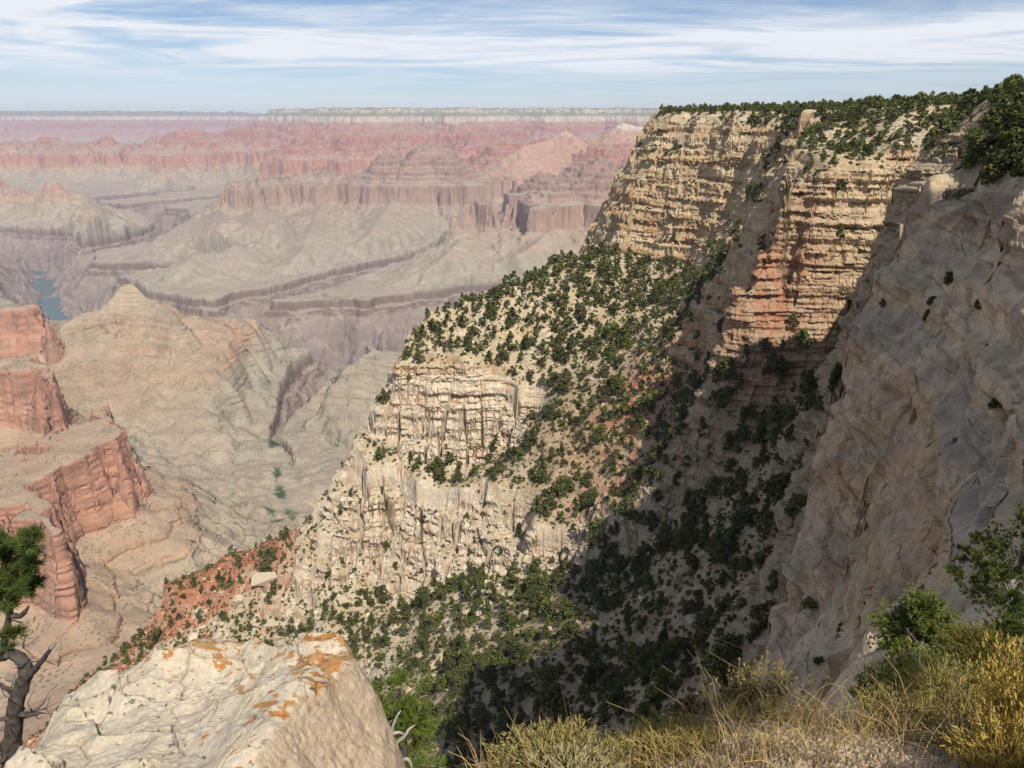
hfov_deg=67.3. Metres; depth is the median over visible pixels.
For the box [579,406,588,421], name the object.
pinyon tree
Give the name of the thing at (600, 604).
pinyon tree
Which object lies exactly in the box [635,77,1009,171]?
plateau woodland
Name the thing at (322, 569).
boulder
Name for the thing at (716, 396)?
pinyon tree
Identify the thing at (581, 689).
pinyon tree
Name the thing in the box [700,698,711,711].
pinyon tree
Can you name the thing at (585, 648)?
pinyon tree
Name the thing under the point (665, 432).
pinyon tree
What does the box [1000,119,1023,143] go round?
juniper tree
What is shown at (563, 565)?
pinyon tree
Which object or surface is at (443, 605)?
pinyon tree
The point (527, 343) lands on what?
pinyon tree
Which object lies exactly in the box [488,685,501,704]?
pinyon tree
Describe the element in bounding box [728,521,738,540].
pinyon tree
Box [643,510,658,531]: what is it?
pinyon tree
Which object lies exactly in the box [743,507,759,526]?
pinyon tree
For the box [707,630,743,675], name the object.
pinyon tree
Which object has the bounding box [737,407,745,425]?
fir tree
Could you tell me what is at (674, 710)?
pinyon tree
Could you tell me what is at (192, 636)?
boulder
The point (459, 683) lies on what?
pinyon tree
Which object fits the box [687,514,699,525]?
pinyon tree
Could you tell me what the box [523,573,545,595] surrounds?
pinyon tree
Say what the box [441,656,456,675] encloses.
pinyon tree
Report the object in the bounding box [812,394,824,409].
pinyon tree
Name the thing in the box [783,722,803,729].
stone
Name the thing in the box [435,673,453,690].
pinyon tree
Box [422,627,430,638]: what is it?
pinyon tree
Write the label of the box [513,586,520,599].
pinyon tree
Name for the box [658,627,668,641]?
pinyon tree
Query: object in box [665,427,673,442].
pinyon tree
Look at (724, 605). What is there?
pinyon tree
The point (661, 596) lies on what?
pinyon tree
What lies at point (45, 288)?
river
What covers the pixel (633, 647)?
pinyon tree
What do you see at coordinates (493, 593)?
pinyon tree
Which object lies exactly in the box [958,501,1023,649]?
juniper shrub
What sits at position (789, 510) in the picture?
pinyon tree
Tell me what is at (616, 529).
pinyon tree
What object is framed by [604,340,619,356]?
pinyon tree
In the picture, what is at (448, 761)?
pinyon tree
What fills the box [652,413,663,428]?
pinyon tree
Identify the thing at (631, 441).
pinyon tree
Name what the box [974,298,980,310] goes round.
shrub
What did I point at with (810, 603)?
shrub
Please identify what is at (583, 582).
pinyon tree
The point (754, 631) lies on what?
pinyon tree
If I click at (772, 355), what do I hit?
fir tree
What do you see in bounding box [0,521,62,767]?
pinyon pine
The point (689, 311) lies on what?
pinyon tree
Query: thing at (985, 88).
juniper tree
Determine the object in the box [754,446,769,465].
pinyon tree
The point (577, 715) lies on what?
pinyon tree
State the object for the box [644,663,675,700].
pinyon tree
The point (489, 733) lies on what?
pinyon tree
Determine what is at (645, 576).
pinyon tree
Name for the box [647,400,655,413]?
pinyon tree
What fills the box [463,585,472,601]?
pinyon tree
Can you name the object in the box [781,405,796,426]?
pinyon tree
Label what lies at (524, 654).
pinyon tree
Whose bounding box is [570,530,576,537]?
boulder
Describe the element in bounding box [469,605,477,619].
pinyon tree
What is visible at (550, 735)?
rabbitbrush
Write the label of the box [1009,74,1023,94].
juniper tree
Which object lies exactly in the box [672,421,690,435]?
pinyon tree
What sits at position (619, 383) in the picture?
pinyon tree
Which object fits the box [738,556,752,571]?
pinyon tree
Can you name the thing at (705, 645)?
pinyon tree
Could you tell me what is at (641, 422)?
pinyon tree
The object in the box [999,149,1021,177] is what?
juniper tree
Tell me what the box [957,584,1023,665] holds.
juniper shrub
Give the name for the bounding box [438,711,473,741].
pinyon tree
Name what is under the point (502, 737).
pinyon tree
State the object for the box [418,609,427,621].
pinyon tree
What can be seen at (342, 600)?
boulder
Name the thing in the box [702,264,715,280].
pinyon tree
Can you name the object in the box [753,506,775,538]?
pinyon tree
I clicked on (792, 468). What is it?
pinyon tree
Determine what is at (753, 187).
pinyon tree
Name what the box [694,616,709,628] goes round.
pinyon tree
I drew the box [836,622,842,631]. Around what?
shrub
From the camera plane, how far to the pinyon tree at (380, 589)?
467.56 m
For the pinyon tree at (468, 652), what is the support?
on the rim cliffs
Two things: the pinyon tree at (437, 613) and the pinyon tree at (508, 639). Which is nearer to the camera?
the pinyon tree at (508, 639)
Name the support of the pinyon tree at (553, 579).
on the rim cliffs
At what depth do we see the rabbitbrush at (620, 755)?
2.58 m
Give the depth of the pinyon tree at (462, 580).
422.57 m
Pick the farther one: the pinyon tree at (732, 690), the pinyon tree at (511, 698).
the pinyon tree at (511, 698)
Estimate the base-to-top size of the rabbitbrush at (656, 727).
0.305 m
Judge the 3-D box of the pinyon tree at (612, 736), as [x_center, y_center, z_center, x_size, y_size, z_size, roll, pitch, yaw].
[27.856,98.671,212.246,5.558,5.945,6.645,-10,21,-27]
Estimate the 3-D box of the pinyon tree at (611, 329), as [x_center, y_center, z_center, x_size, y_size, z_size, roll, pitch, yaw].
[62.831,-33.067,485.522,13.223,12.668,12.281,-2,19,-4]
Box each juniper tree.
[923,140,934,150]
[940,123,955,138]
[958,148,981,169]
[963,127,978,140]
[965,129,984,161]
[967,130,976,144]
[974,90,984,104]
[974,134,997,157]
[977,102,1009,132]
[978,149,1013,186]
[980,85,988,101]
[980,144,1001,169]
[981,88,992,100]
[986,130,1009,159]
[987,86,1003,100]
[988,94,1008,111]
[989,92,1023,134]
[990,128,1023,174]
[996,119,1013,138]
[997,73,1022,94]
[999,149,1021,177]
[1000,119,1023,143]
[1001,143,1023,176]
[1004,100,1023,126]
[1005,121,1023,142]
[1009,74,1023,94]
[1012,149,1023,170]
[1014,80,1023,92]
[1016,107,1023,121]
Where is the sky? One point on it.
(251, 56)
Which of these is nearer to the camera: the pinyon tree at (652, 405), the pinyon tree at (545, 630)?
the pinyon tree at (545, 630)
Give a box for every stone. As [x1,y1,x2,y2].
[719,738,732,747]
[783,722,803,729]
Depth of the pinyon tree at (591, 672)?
274.86 m
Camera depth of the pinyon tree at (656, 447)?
371.05 m
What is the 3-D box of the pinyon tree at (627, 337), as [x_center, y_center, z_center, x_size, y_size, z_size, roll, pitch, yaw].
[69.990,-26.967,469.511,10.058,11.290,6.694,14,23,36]
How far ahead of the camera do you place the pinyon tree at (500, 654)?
331.34 m
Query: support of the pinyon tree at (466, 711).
on the rim cliffs
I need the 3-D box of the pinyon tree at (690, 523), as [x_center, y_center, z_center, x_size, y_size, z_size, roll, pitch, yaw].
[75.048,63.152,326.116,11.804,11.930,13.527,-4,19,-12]
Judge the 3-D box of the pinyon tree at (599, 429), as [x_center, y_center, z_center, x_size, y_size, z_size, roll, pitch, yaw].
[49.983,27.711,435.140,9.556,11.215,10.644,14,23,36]
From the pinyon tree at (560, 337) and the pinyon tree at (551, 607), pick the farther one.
the pinyon tree at (560, 337)
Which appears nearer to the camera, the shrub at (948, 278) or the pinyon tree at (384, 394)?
the shrub at (948, 278)
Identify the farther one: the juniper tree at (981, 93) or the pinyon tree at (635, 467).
the pinyon tree at (635, 467)
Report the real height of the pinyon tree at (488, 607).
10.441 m
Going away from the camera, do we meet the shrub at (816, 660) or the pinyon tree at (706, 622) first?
the shrub at (816, 660)
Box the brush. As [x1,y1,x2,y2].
[25,107,1008,767]
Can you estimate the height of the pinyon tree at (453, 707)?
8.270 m
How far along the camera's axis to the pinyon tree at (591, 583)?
352.20 m
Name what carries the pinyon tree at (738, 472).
on the rim cliffs
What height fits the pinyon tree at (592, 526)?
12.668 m
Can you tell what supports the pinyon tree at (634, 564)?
on the rim cliffs
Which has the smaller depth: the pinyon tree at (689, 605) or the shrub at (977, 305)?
the shrub at (977, 305)
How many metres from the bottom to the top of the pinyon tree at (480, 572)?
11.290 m
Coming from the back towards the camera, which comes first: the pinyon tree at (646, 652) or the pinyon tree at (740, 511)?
the pinyon tree at (740, 511)
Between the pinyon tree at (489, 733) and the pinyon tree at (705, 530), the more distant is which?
the pinyon tree at (705, 530)
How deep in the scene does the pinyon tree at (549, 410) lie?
465.32 m
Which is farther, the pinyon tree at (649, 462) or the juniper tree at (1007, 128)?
the pinyon tree at (649, 462)
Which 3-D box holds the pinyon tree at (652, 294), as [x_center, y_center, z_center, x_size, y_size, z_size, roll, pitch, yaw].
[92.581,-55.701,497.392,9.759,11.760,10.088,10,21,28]
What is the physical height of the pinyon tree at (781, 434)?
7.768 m
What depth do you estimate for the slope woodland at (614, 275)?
455.27 m
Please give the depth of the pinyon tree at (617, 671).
270.03 m
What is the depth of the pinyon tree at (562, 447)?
442.25 m
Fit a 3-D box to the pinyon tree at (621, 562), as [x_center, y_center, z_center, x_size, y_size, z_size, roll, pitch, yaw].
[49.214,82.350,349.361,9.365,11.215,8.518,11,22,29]
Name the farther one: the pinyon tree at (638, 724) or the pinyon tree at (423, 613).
the pinyon tree at (423, 613)
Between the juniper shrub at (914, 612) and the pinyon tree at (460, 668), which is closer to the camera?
the juniper shrub at (914, 612)
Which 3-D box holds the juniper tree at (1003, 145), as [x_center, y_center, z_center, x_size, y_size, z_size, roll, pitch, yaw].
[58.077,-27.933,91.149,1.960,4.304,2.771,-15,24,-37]
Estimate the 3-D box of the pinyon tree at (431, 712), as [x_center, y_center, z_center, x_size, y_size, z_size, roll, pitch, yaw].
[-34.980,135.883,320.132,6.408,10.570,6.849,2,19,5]
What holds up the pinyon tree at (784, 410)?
on the rim cliffs
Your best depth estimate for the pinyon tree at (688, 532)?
310.84 m
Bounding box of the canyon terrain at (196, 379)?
[0,107,673,767]
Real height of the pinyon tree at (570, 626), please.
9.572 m
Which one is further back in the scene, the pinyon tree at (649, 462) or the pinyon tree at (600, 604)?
the pinyon tree at (649, 462)
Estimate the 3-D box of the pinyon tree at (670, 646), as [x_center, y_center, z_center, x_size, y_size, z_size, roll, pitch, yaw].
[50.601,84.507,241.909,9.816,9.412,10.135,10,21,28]
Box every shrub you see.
[696,650,817,726]
[800,596,817,609]
[813,656,824,665]
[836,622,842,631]
[839,579,971,718]
[878,298,885,307]
[922,309,929,320]
[926,296,935,305]
[941,529,1010,599]
[943,271,953,285]
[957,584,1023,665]
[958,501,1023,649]
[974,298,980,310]
[987,397,1002,408]
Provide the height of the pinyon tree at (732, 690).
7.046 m
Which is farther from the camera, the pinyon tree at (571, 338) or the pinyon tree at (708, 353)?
the pinyon tree at (571, 338)
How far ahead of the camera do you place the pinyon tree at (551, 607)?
346.02 m
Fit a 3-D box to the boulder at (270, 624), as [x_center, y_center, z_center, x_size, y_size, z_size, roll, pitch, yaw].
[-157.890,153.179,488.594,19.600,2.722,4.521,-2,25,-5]
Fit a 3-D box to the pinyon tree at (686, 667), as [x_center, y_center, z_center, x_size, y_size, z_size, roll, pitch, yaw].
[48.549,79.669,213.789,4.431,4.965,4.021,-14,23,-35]
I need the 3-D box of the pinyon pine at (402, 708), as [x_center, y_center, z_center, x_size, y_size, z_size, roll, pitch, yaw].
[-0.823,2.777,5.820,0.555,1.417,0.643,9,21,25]
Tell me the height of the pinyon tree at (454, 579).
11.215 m
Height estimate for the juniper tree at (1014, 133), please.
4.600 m
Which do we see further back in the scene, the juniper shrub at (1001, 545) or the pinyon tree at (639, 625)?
the pinyon tree at (639, 625)
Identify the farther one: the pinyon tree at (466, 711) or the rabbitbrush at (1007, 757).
the pinyon tree at (466, 711)
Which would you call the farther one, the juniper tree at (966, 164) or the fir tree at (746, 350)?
the fir tree at (746, 350)
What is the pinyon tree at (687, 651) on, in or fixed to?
on the rim cliffs
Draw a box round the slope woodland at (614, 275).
[22,103,847,767]
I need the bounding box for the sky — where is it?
[0,0,1023,113]
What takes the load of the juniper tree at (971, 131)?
on the rim cliffs
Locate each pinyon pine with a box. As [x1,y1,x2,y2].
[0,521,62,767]
[369,663,447,767]
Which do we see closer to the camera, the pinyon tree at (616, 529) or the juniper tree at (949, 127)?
the juniper tree at (949, 127)
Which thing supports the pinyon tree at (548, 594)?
on the rim cliffs
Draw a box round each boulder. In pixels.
[4,632,405,767]
[189,633,197,641]
[231,594,242,605]
[251,572,276,585]
[251,621,279,627]
[317,565,329,572]
[337,596,349,605]
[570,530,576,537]
[608,582,629,601]
[684,614,697,625]
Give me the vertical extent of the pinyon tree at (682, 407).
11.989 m
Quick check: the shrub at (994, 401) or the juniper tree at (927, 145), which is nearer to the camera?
the shrub at (994, 401)
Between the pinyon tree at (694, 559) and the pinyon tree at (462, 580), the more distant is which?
the pinyon tree at (462, 580)
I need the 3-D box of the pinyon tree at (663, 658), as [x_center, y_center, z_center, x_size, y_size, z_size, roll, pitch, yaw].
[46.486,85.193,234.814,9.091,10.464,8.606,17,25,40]
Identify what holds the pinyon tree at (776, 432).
on the rim cliffs
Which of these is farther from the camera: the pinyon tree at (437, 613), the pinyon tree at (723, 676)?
the pinyon tree at (437, 613)
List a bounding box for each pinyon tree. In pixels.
[374,585,391,603]
[376,388,389,403]
[381,632,390,647]
[412,585,433,605]
[412,635,430,651]
[413,591,431,608]
[416,619,424,632]
[417,674,434,693]
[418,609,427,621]
[421,593,428,608]
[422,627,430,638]
[425,609,445,630]
[425,700,434,717]
[429,456,445,473]
[432,582,445,600]
[433,641,439,652]
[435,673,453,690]
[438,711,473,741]
[440,602,445,611]
[441,588,447,600]
[441,636,447,648]
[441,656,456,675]
[442,755,453,767]
[443,702,458,720]
[444,574,460,591]
[448,663,473,684]
[451,633,465,646]
[452,678,474,696]
[454,746,476,767]
[455,657,475,670]
[457,636,466,649]
[457,660,475,675]
[459,575,464,587]
[459,646,473,661]
[460,705,469,717]
[463,332,472,347]
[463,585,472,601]
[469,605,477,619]
[469,700,496,727]
[473,567,488,579]
[475,588,482,600]
[476,663,497,690]
[477,649,498,668]
[478,738,503,764]
[482,728,497,741]
[483,599,491,615]
[485,611,492,628]
[488,584,496,601]
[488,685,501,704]
[492,649,505,662]
[494,348,510,364]
[494,711,511,727]
[498,635,514,651]
[498,642,507,656]
[499,730,508,743]
[500,596,506,613]
[502,572,515,587]
[504,614,520,630]
[507,637,521,659]
[508,675,519,687]
[509,693,514,707]
[511,679,533,700]
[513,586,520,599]
[513,643,532,663]
[514,522,521,536]
[520,334,531,348]
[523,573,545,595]
[524,626,539,643]
[525,557,542,575]
[528,585,543,603]
[533,663,558,688]
[534,681,563,718]
[538,596,549,616]
[540,601,558,621]
[541,569,548,583]
[541,624,549,638]
[543,403,554,419]
[544,591,550,600]
[545,371,562,387]
[547,716,557,726]
[550,575,557,587]
[551,345,568,362]
[553,475,574,495]
[553,560,569,577]
[555,329,566,343]
[556,599,580,622]
[557,442,565,456]
[557,704,573,718]
[558,374,575,393]
[559,621,583,641]
[566,333,579,348]
[573,577,587,593]
[573,635,584,650]
[574,711,583,722]
[576,684,588,698]
[578,641,594,660]
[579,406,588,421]
[580,308,586,322]
[580,470,593,487]
[580,558,606,581]
[581,489,599,507]
[581,664,597,688]
[581,688,591,701]
[584,574,595,591]
[585,518,605,541]
[587,635,598,648]
[588,649,601,664]
[590,423,607,442]
[593,595,609,611]
[594,662,610,678]
[597,408,607,422]
[597,700,610,724]
[600,559,607,569]
[601,322,619,339]
[602,574,623,595]
[603,541,618,558]
[603,593,619,609]
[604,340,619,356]
[604,665,623,682]
[604,731,620,748]
[605,681,631,706]
[609,377,627,394]
[609,555,628,574]
[611,520,618,535]
[617,401,629,416]
[617,495,634,520]
[617,641,647,673]
[620,322,631,335]
[620,331,633,347]
[627,437,634,450]
[627,714,649,739]
[628,554,645,574]
[630,463,641,474]
[632,699,651,720]
[633,570,640,586]
[634,414,645,427]
[634,543,654,560]
[634,614,643,630]
[634,646,656,676]
[636,393,654,411]
[638,664,653,684]
[641,571,654,590]
[643,451,654,466]
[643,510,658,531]
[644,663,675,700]
[646,640,662,660]
[647,289,660,303]
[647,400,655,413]
[647,440,668,461]
[649,650,674,677]
[651,685,667,705]
[651,700,662,722]
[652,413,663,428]
[654,637,680,659]
[655,532,673,554]
[655,590,668,605]
[658,524,672,537]
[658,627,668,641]
[659,285,668,298]
[660,423,671,437]
[661,700,692,732]
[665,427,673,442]
[669,531,679,552]
[669,664,675,673]
[670,401,688,422]
[671,374,682,388]
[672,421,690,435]
[672,471,682,486]
[673,519,700,538]
[674,526,698,549]
[674,641,696,661]
[675,386,691,402]
[675,635,690,651]
[675,673,683,686]
[677,694,695,712]
[679,599,699,616]
[679,663,692,676]
[680,511,686,522]
[681,489,690,509]
[682,303,689,316]
[683,540,693,557]
[686,307,693,322]
[686,555,698,571]
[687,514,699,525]
[691,374,706,389]
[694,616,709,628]
[694,626,711,649]
[695,416,705,436]
[697,521,710,541]
[699,641,709,655]
[699,644,722,678]
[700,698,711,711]
[701,259,715,273]
[701,513,709,523]
[701,604,713,617]
[701,620,710,629]
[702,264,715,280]
[702,475,721,496]
[703,351,710,364]
[705,532,726,549]
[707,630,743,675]
[709,535,739,565]
[710,386,734,413]
[714,592,734,611]
[715,355,737,381]
[715,475,739,497]
[716,317,723,332]
[716,602,729,616]
[717,569,727,588]
[717,663,728,687]
[720,681,747,706]
[722,431,732,449]
[728,506,749,531]
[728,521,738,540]
[729,556,741,571]
[732,426,751,442]
[734,372,744,390]
[734,466,742,481]
[734,597,746,610]
[735,469,748,491]
[735,490,752,507]
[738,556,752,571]
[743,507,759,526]
[744,182,757,202]
[744,402,759,418]
[746,624,761,642]
[749,603,769,629]
[750,544,774,569]
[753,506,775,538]
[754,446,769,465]
[755,423,766,442]
[755,471,790,506]
[764,569,777,593]
[768,354,791,378]
[768,404,791,426]
[769,425,784,446]
[773,136,780,152]
[777,430,783,443]
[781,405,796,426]
[781,493,805,519]
[785,466,795,479]
[792,452,803,469]
[793,328,815,348]
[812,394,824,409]
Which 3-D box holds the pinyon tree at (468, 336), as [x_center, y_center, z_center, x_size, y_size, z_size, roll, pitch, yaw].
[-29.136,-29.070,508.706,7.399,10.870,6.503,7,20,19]
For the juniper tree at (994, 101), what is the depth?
209.25 m
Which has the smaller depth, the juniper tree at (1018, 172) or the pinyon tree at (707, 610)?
the juniper tree at (1018, 172)
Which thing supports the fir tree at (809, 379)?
on the rim cliffs
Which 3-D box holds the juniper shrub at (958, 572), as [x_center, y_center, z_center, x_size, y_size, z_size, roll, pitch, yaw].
[7.655,3.009,12.606,0.736,1.235,1.012,-17,25,-41]
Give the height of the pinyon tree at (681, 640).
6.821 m
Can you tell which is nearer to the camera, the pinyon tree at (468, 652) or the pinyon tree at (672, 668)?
the pinyon tree at (672, 668)
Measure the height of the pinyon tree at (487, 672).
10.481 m
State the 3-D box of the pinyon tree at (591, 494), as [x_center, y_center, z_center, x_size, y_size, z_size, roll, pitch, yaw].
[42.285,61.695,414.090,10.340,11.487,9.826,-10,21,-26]
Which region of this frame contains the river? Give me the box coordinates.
[29,270,67,320]
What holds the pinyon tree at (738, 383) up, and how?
on the rim cliffs
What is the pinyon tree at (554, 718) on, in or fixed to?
on the rim cliffs
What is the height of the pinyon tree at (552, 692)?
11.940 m
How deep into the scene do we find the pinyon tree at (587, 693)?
262.92 m
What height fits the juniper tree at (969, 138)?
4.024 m
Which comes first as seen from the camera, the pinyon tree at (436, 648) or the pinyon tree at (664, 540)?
the pinyon tree at (664, 540)
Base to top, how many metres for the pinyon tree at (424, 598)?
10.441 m
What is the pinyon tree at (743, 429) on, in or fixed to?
on the rim cliffs
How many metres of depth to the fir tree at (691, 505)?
335.28 m
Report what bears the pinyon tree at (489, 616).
on the rim cliffs
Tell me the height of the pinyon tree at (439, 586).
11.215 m
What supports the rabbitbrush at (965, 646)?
on the rim cliffs
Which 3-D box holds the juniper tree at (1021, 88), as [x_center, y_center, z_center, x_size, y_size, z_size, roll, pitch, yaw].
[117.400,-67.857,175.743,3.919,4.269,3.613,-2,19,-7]
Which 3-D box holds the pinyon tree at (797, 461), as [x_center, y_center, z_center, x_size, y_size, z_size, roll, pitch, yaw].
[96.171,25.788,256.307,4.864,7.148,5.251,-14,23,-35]
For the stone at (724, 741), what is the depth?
2.57 m
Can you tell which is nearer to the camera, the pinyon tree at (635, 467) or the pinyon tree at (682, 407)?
the pinyon tree at (682, 407)
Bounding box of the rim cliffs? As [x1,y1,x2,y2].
[22,92,1023,767]
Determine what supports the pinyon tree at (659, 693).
on the rim cliffs
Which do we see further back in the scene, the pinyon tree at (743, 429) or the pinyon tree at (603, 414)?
the pinyon tree at (603, 414)
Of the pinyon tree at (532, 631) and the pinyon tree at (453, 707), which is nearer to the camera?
the pinyon tree at (453, 707)
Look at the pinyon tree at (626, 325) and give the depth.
477.60 m
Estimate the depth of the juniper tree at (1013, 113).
94.58 m
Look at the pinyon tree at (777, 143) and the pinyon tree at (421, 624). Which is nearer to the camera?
the pinyon tree at (421, 624)
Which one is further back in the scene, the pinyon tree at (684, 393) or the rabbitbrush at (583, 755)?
the pinyon tree at (684, 393)
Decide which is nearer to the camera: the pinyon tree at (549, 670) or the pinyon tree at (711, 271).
the pinyon tree at (549, 670)
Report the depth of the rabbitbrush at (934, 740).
2.56 m
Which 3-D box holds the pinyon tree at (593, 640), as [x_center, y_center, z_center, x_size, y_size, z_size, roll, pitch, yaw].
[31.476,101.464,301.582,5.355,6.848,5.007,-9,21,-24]
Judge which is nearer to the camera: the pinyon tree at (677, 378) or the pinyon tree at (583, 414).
the pinyon tree at (677, 378)
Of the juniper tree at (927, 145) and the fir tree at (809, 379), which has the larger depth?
the fir tree at (809, 379)
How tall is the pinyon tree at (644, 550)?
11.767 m
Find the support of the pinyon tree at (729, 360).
on the rim cliffs
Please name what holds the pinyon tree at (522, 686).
on the rim cliffs
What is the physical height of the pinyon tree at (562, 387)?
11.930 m
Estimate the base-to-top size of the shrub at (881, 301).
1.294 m
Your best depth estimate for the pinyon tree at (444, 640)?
380.07 m
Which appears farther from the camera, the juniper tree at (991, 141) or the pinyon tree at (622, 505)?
the pinyon tree at (622, 505)
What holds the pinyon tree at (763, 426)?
on the rim cliffs
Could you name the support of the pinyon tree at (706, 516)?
on the rim cliffs
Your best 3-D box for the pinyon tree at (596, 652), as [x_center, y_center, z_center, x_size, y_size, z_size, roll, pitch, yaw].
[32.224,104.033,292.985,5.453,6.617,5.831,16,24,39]
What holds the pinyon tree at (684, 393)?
on the rim cliffs
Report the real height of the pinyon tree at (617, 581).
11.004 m
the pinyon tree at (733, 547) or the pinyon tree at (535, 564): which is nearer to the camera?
the pinyon tree at (733, 547)
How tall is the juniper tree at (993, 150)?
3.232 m
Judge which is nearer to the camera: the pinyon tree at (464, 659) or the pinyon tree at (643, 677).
the pinyon tree at (643, 677)
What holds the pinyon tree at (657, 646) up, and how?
on the rim cliffs
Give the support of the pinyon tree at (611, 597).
on the rim cliffs
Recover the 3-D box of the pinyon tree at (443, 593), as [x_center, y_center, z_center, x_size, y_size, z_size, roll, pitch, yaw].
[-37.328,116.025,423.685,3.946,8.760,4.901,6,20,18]
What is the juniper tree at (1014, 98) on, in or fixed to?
on the rim cliffs
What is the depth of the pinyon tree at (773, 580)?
195.70 m
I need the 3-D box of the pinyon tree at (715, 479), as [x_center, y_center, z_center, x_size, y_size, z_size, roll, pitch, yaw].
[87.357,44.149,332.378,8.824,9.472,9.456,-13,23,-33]
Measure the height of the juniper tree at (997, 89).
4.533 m
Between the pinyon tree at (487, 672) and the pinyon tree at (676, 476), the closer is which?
the pinyon tree at (487, 672)
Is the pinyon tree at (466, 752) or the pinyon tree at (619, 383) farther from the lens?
the pinyon tree at (619, 383)
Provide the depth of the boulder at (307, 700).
4.42 m
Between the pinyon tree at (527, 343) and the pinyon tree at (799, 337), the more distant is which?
the pinyon tree at (527, 343)
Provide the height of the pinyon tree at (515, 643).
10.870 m
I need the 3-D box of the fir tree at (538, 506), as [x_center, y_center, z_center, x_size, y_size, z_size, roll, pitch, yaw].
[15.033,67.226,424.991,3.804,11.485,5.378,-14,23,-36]
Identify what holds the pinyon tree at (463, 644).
on the rim cliffs
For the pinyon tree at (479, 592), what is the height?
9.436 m
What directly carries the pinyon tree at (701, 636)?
on the rim cliffs
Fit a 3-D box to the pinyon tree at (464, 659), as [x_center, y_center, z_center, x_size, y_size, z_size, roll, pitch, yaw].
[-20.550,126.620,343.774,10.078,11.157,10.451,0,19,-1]
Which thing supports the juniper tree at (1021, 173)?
on the rim cliffs
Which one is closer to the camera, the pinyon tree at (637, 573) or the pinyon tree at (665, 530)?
the pinyon tree at (637, 573)
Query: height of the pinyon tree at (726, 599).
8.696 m
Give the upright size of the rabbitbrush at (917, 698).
0.341 m
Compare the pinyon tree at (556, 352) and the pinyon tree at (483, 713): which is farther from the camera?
the pinyon tree at (556, 352)
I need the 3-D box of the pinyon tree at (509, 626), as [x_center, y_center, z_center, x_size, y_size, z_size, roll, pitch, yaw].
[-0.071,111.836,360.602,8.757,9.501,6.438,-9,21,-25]
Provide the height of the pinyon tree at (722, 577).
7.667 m
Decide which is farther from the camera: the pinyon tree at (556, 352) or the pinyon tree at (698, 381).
the pinyon tree at (556, 352)
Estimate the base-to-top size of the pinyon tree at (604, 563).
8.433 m
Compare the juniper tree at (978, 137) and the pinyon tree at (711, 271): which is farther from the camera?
the pinyon tree at (711, 271)
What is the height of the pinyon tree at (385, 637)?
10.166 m
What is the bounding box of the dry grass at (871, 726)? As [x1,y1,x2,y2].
[420,625,1023,767]
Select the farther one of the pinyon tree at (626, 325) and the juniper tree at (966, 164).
the pinyon tree at (626, 325)
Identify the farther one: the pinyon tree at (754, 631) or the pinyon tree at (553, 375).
the pinyon tree at (553, 375)
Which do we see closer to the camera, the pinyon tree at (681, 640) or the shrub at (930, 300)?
the shrub at (930, 300)
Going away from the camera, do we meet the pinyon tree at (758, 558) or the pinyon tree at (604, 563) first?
the pinyon tree at (758, 558)
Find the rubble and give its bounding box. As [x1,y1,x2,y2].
[28,253,746,766]
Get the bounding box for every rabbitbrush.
[473,713,636,767]
[510,727,630,767]
[559,727,645,767]
[616,705,721,767]
[673,715,736,754]
[858,677,963,728]
[863,636,1021,725]
[910,700,986,757]
[922,614,1023,703]
[936,685,1023,767]
[965,630,1023,767]
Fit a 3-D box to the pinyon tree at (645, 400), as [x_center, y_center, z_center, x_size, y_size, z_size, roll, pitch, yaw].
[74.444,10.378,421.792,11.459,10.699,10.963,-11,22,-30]
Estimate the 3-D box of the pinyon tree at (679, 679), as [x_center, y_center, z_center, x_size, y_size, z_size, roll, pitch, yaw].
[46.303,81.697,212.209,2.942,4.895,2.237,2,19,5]
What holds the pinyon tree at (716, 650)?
on the rim cliffs
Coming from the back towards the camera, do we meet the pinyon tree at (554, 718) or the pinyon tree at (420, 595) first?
the pinyon tree at (420, 595)
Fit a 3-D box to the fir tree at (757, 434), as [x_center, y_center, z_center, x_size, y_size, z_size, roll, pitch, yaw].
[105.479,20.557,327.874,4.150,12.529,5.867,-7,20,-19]
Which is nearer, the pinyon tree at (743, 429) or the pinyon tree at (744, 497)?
the pinyon tree at (744, 497)
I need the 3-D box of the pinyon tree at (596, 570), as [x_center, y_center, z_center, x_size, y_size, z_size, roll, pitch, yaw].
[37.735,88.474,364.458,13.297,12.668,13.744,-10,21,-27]
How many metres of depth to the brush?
415.16 m
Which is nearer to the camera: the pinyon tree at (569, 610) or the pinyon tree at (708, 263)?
the pinyon tree at (569, 610)
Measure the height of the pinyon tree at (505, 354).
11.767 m
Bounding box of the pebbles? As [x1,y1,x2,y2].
[657,718,994,767]
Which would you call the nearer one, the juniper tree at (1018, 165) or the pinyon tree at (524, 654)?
the juniper tree at (1018, 165)
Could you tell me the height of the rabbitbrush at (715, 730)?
0.254 m
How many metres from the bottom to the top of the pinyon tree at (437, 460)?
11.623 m
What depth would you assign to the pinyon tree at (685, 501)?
346.52 m
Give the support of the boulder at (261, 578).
on the rim cliffs
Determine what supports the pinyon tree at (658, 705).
on the rim cliffs
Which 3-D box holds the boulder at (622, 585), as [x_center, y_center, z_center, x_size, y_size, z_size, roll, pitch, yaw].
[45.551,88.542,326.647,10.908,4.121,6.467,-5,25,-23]
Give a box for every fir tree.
[535,496,542,512]
[686,498,699,515]
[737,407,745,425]
[741,343,749,361]
[752,418,765,443]
[765,348,778,372]
[783,422,795,444]
[796,369,818,410]
[828,361,842,393]
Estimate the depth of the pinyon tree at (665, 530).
340.24 m
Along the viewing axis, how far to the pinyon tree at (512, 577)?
402.86 m

